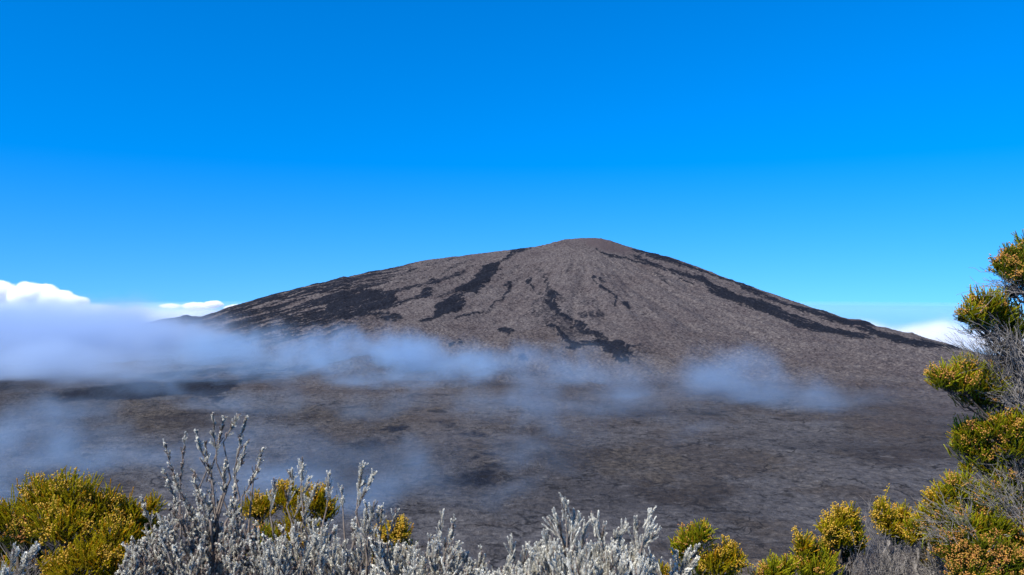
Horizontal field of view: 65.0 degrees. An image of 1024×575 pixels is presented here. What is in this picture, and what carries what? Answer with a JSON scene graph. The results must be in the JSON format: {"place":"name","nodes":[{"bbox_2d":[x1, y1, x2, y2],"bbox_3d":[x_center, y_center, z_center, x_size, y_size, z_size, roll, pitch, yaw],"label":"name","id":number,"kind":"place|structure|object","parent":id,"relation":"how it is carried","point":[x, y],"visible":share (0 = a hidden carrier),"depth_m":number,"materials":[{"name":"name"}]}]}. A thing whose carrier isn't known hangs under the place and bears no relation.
{"place":"outdoors","nodes":[
{"label":"outdoors","id":0,"kind":"place"},
{"bbox_2d":[0,238,1019,401],"bbox_3d":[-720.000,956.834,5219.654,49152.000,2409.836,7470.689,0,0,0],"label":"volcano","id":1,"kind":"structure","parent":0,"point":[588,311],"depth_m":2582.23},
{"bbox_2d":[0,366,1023,574],"bbox_3d":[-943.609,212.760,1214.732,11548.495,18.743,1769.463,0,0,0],"label":"lava plain","id":2,"kind":"structure","parent":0,"point":[757,470],"depth_m":1069.15,"materials":[{"name":"grey stone"}]},
{"bbox_2d":[0,305,1023,356],"bbox_3d":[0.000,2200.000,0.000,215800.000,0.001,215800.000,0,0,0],"label":"cloud","id":3,"kind":"structure","parent":0,"point":[30,329],"depth_m":53576.51,"materials":[{"name":"white liquid"}]},
{"bbox_2d":[0,0,1023,306],"label":"sky","id":4,"kind":"structure","parent":0,"point":[153,152],"materials":[{"name":"blue"}]},
{"bbox_2d":[490,551,997,574],"bbox_3d":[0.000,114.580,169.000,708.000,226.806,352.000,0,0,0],"label":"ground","id":5,"kind":"structure","parent":0,"point":[745,570],"depth_m":3.56,"materials":[{"name":"soil"}]},
{"bbox_2d":[0,541,39,574],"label":"silver shrub","id":6,"kind":"object","parent":5,"relation":"on","point":[26,558],"visible":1,"depth_m":1.75,"materials":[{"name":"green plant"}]},
{"bbox_2d":[0,465,167,574],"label":"heath bush","id":7,"kind":"object","parent":5,"relation":"on","point":[24,526],"visible":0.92,"depth_m":2.44,"materials":[{"name":"green plant"}]},
{"bbox_2d":[114,412,310,574],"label":"silver shrub","id":8,"kind":"object","parent":5,"relation":"on","point":[205,553],"visible":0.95,"depth_m":2.08,"materials":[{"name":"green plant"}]},
{"bbox_2d":[238,478,339,560],"bbox_3d":[-0.763,0.973,2.759,0.383,0.648,0.306,0,0,0],"label":"heath bush","id":9,"kind":"object","parent":5,"relation":"on","point":[260,507],"visible":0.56,"depth_m":2.73,"materials":[{"name":"green plant"}]},
{"bbox_2d":[259,457,496,574],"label":"silver shrub","id":10,"kind":"object","parent":5,"relation":"on","point":[315,554],"visible":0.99,"depth_m":1.99,"materials":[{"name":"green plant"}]},
{"bbox_2d":[368,514,422,574],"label":"heath bush","id":11,"kind":"object","parent":5,"relation":"on","point":[400,531],"visible":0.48,"depth_m":2.60,"materials":[{"name":"yellow plant"}]},
{"bbox_2d":[476,493,671,574],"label":"silver shrub","id":12,"kind":"object","parent":5,"relation":"on","point":[618,558],"visible":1,"depth_m":1.87,"materials":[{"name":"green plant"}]},
{"bbox_2d":[653,543,699,574],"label":"silver shrub","id":13,"kind":"object","parent":5,"relation":"on","point":[691,565],"visible":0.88,"depth_m":1.95,"materials":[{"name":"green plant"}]},
{"bbox_2d":[658,517,754,574],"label":"heath bush","id":14,"kind":"object","parent":5,"relation":"on","point":[723,560],"visible":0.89,"depth_m":2.68,"materials":[{"name":"green plant"}]},
{"bbox_2d":[750,549,806,574],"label":"heath bush","id":15,"kind":"object","parent":5,"relation":"on","point":[775,566],"visible":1,"depth_m":2.75,"materials":[{"name":"green plant"}]},
{"bbox_2d":[787,526,844,574],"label":"heath bush","id":16,"kind":"object","parent":5,"relation":"on","point":[811,557],"visible":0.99,"depth_m":2.83,"materials":[{"name":"green plant"}]},
{"bbox_2d":[813,501,886,574],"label":"heath bush","id":17,"kind":"object","parent":5,"relation":"on","point":[836,532],"visible":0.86,"depth_m":2.94,"materials":[{"name":"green plant"}]},
{"bbox_2d":[846,483,924,574],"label":"heath bush","id":18,"kind":"object","parent":5,"relation":"on","point":[888,520],"visible":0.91,"depth_m":3.03,"materials":[{"name":"green plant"}]},
{"bbox_2d":[893,513,950,574],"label":"heath bush","id":19,"kind":"object","parent":5,"relation":"on","point":[930,565],"visible":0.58,"depth_m":2.99,"materials":[{"name":"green plant"}]},
{"bbox_2d":[906,458,1023,574],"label":"heath bush","id":20,"kind":"object","parent":5,"relation":"on","point":[972,543],"visible":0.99,"depth_m":2.75,"materials":[{"name":"green plant"}]},
{"bbox_2d":[923,229,1023,502],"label":"heath tree","id":21,"kind":"object","parent":5,"relation":"on","point":[971,380],"visible":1,"depth_m":2.83,"materials":[{"name":"green plant"}]}
]}

